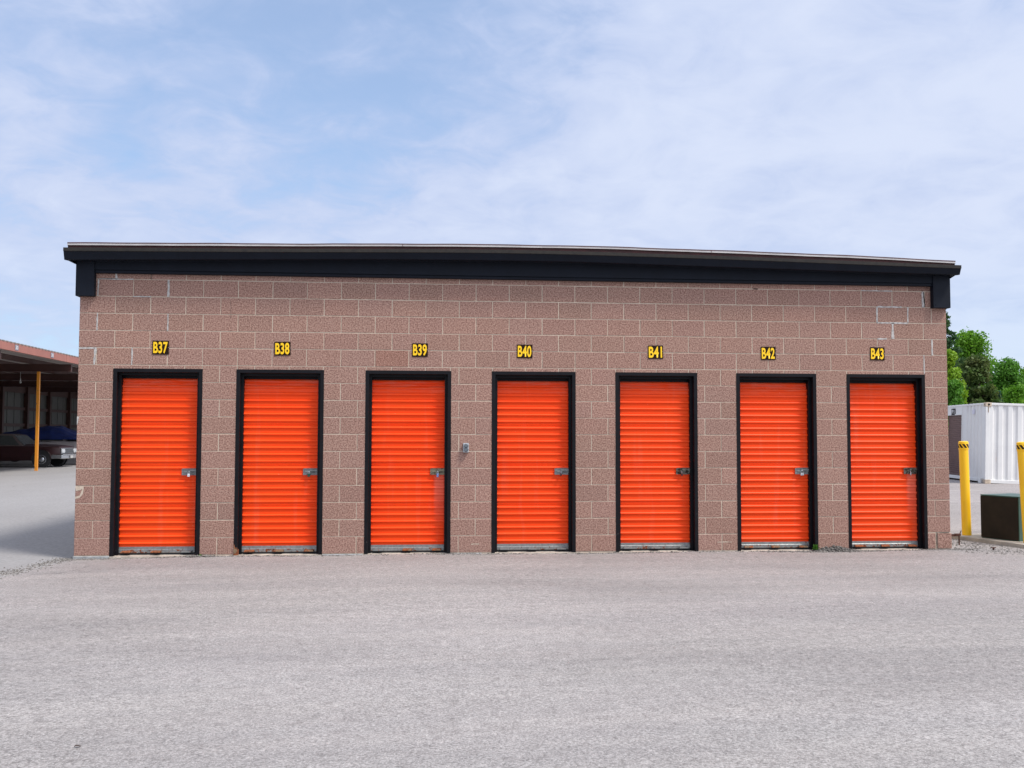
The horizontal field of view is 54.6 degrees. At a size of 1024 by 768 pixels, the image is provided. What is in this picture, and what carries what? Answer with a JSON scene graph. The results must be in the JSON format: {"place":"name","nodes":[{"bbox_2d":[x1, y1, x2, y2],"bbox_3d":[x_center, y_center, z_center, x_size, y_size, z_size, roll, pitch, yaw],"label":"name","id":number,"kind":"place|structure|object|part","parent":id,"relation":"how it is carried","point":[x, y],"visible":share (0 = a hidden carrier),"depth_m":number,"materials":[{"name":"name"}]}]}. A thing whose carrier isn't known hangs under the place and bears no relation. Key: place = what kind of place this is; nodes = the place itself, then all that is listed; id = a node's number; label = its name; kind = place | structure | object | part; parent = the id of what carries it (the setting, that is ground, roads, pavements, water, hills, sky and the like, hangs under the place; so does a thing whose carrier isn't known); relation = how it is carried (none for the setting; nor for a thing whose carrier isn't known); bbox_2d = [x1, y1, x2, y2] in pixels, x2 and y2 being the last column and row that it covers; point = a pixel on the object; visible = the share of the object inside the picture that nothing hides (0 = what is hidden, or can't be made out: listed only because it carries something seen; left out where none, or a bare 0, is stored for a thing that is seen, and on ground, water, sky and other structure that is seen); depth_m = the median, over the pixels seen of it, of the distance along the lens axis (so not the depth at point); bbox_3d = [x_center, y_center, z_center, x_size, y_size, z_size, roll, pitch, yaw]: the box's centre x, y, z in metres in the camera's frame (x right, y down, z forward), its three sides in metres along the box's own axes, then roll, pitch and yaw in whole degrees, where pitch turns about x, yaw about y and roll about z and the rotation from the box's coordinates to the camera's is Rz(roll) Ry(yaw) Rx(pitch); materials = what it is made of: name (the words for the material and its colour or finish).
{"place":"outdoors","nodes":[
{"label":"outdoors","id":0,"kind":"place"},
{"bbox_2d":[0,458,1023,767],"bbox_3d":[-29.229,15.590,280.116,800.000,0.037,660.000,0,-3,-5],"label":"ground","id":1,"kind":"structure","parent":0,"point":[908,658],"depth_m":6.42,"materials":[{"name":"grey asphalt"}]},
{"bbox_2d":[0,434,75,467],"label":"parked car","id":2,"kind":"object","parent":1,"relation":"on","point":[17,447],"visible":0.93,"depth_m":41.83,"materials":[{"name":"red paint"}]},
{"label":"side window","id":3,"kind":"part","parent":2,"relation":"part of","materials":[{"name":"black glass"}]},
{"bbox_2d":[0,339,78,470],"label":"carport","id":4,"kind":"object","parent":1,"relation":"on","point":[44,392],"visible":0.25,"depth_m":50.98,"materials":[{"name":"metal"}]},
{"bbox_2d":[12,439,76,461],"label":"parked car","id":5,"kind":"object","parent":1,"relation":"on","point":[70,442],"visible":0.01,"depth_m":45.30,"materials":[{"name":"grey paint"}]},
{"bbox_2d":[2,426,76,438],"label":"tarp","id":6,"kind":"object","parent":5,"relation":"on","point":[54,432],"visible":0.66,"depth_m":45.29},
{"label":"side window","id":7,"kind":"part","parent":5,"relation":"part of","materials":[{"name":"glass"}]},
{"bbox_2d":[63,242,960,558],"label":"storage building","id":8,"kind":"structure","parent":1,"relation":"on","point":[361,414],"depth_m":12.11,"materials":[{"name":"brick"}]},
{"bbox_2d":[119,378,197,554],"bbox_3d":[-4.193,0.951,11.803,0.902,2.139,0.150,0,-3,-5],"label":"roller door","id":9,"kind":"structure","parent":8,"relation":"in","point":[159,433],"depth_m":11.80,"materials":[{"name":"orange paint"}]},
{"bbox_2d":[152,341,168,354],"bbox_3d":[-4.159,-0.431,11.742,0.190,0.164,0.006,0,-3,-5],"label":"number sign","id":10,"kind":"object","parent":8,"relation":"attached to","point":[160,347],"visible":1,"depth_m":11.74,"materials":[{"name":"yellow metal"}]},
{"bbox_2d":[242,379,317,553],"bbox_3d":[-2.776,0.960,11.929,0.902,2.139,0.150,0,-3,-5],"label":"roller door","id":11,"kind":"structure","parent":8,"relation":"in","point":[279,515],"depth_m":11.93,"materials":[{"name":"orange paint"}]},
{"bbox_2d":[274,342,290,355],"bbox_3d":[-2.746,-0.424,11.868,0.190,0.164,0.006,-1,-3,-5],"label":"number sign","id":12,"kind":"object","parent":8,"relation":"attached to","point":[282,348],"visible":1,"depth_m":11.87,"materials":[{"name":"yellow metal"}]},
{"bbox_2d":[371,380,444,552],"bbox_3d":[-1.259,0.970,12.065,0.902,2.139,0.150,0,-3,-5],"label":"roller door","id":13,"kind":"structure","parent":8,"relation":"in","point":[407,493],"depth_m":12.06,"materials":[{"name":"orange paint"}]},
{"bbox_2d":[412,343,427,356],"bbox_3d":[-1.114,-0.411,12.014,0.190,0.164,0.006,0,-3,-5],"label":"number sign","id":14,"kind":"object","parent":8,"relation":"attached to","point":[419,349],"visible":1,"depth_m":12.01,"materials":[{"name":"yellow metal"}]},
{"bbox_2d":[463,443,468,451],"bbox_3d":[-0.556,0.770,11.979,0.068,0.112,0.062,0,-3,-5],"label":"outlet box","id":15,"kind":"object","parent":8,"relation":"attached to","point":[465,447],"visible":1,"depth_m":11.96,"materials":[{"name":"grey metal"}]},
{"bbox_2d":[517,345,532,357],"bbox_3d":[0.156,-0.399,12.128,0.190,0.164,0.006,1,-3,-5],"label":"number sign","id":16,"kind":"object","parent":8,"relation":"attached to","point":[524,351],"visible":1,"depth_m":12.13,"materials":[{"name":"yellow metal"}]},
{"bbox_2d":[497,381,568,551],"bbox_3d":[0.259,0.980,12.201,0.902,2.139,0.150,0,-3,-5],"label":"roller door","id":17,"kind":"structure","parent":8,"relation":"in","point":[532,416],"depth_m":12.20,"materials":[{"name":"orange paint"}]},
{"bbox_2d":[620,382,689,550],"bbox_3d":[1.777,0.990,12.337,0.902,2.139,0.150,0,-3,-5],"label":"roller door","id":18,"kind":"structure","parent":8,"relation":"in","point":[654,416],"depth_m":12.33,"materials":[{"name":"orange paint"}]},
{"bbox_2d":[648,345,662,358],"bbox_3d":[1.776,-0.395,12.273,0.190,0.164,0.006,0,-3,-5],"label":"number sign","id":19,"kind":"object","parent":8,"relation":"attached to","point":[655,351],"visible":1,"depth_m":12.27,"materials":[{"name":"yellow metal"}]},
{"bbox_2d":[761,347,775,359],"bbox_3d":[3.205,-0.384,12.401,0.190,0.164,0.006,0,-3,-5],"label":"number sign","id":20,"kind":"object","parent":8,"relation":"attached to","point":[768,353],"visible":1,"depth_m":12.40,"materials":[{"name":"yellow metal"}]},
{"bbox_2d":[740,382,808,549],"bbox_3d":[3.295,1.000,12.473,0.902,2.139,0.150,0,-3,-5],"label":"roller door","id":21,"kind":"structure","parent":8,"relation":"in","point":[773,416],"depth_m":12.47,"materials":[{"name":"orange paint"}]},
{"bbox_2d":[870,347,884,359],"bbox_3d":[4.615,-0.382,12.527,0.190,0.164,0.006,1,-3,-5],"label":"number sign","id":22,"kind":"object","parent":8,"relation":"attached to","point":[877,353],"visible":1,"depth_m":12.53,"materials":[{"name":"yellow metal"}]},
{"bbox_2d":[850,383,917,548],"bbox_3d":[4.712,1.009,12.600,0.902,2.139,0.150,0,-3,-5],"label":"roller door","id":23,"kind":"structure","parent":8,"relation":"in","point":[882,415],"depth_m":12.60,"materials":[{"name":"orange paint"}]},
{"bbox_2d":[952,531,960,544],"bbox_3d":[5.700,2.019,12.980,0.420,0.196,0.075,0,-3,-5],"label":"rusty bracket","id":24,"kind":"object","parent":8,"relation":"attached to","point":[957,534],"visible":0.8,"depth_m":12.96,"materials":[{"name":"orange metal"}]},
{"bbox_2d":[0,539,1023,578],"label":"gravel","id":25,"kind":"structure","parent":1,"relation":"on","point":[822,550],"depth_m":12.04,"materials":[{"name":"grey gravel"}]},
{"bbox_2d":[947,379,964,438],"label":"tree","id":26,"kind":"object","parent":1,"relation":"on","point":[955,388],"visible":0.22,"depth_m":55.73,"materials":[{"name":"green plant"}]},
{"bbox_2d":[946,311,967,389],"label":"pine tree","id":27,"kind":"object","parent":1,"relation":"on","point":[950,342],"visible":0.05,"depth_m":73.72,"materials":[{"name":"green plant"}]},
{"bbox_2d":[947,349,968,403],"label":"tree","id":28,"kind":"object","parent":1,"relation":"on","point":[952,357],"visible":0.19,"depth_m":56.69,"materials":[{"name":"green plant"}]},
{"bbox_2d":[951,326,996,388],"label":"tree","id":29,"kind":"object","parent":1,"relation":"on","point":[970,342],"visible":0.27,"depth_m":85.64,"materials":[{"name":"green plant"}]},
{"bbox_2d":[959,353,1003,403],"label":"tree","id":30,"kind":"object","parent":1,"relation":"on","point":[975,369],"visible":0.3,"depth_m":58.64,"materials":[{"name":"green plant"}]},
{"bbox_2d":[948,402,1023,483],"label":"shipping container","id":31,"kind":"object","parent":1,"relation":"on","point":[992,434],"visible":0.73,"depth_m":29.58,"materials":[{"name":"white metal"}]},
{"bbox_2d":[948,415,961,474],"bbox_3d":[14.373,1.965,32.146,0.020,1.950,1.300,2,-3,5],"label":"roller door","id":32,"kind":"structure","parent":31,"relation":"in","point":[955,421],"depth_m":32.24,"materials":[{"name":"metal"}]},
{"bbox_2d":[952,534,1023,547],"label":"concrete pad","id":33,"kind":"object","parent":1,"relation":"on","point":[979,538],"visible":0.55,"depth_m":13.23,"materials":[{"name":"grey concrete"}]},
{"bbox_2d":[958,441,971,535],"bbox_3d":[6.332,1.453,13.864,0.134,1.310,0.134,-1,-3,-5],"label":"bollard","id":34,"kind":"object","parent":33,"relation":"on","point":[963,447],"visible":1,"depth_m":13.82,"materials":[{"name":"yellow metal"}]},
{"bbox_2d":[980,493,1022,541],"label":"utility box","id":35,"kind":"object","parent":33,"relation":"on","point":[1001,517],"visible":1,"depth_m":13.23,"materials":[{"name":"metal"}]},
{"bbox_2d":[980,496,1018,540],"bbox_3d":[6.511,1.788,13.256,0.008,0.558,0.571,2,-3,-26],"label":"door panel","id":36,"kind":"structure","parent":35,"relation":"in","point":[999,515],"depth_m":13.24,"materials":[{"name":"black metal"}]},
{"bbox_2d":[1016,442,1023,542],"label":"bollard","id":37,"kind":"object","parent":33,"relation":"on","point":[1020,450],"visible":1,"depth_m":12.82,"materials":[{"name":"yellow metal"}]},
{"bbox_2d":[988,356,1023,398],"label":"tree","id":38,"kind":"object","parent":1,"relation":"on","point":[1006,374],"visible":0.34,"depth_m":79.61,"materials":[{"name":"green plant"}]},
{"bbox_2d":[1001,382,1023,403],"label":"tree","id":39,"kind":"object","parent":1,"relation":"on","point":[1012,394],"visible":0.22,"depth_m":62.84,"materials":[{"name":"green plant"}]},
{"bbox_2d":[0,0,1023,373],"label":"sky","id":40,"kind":"structure","parent":0,"point":[878,128],"materials":[{"name":"blue"}]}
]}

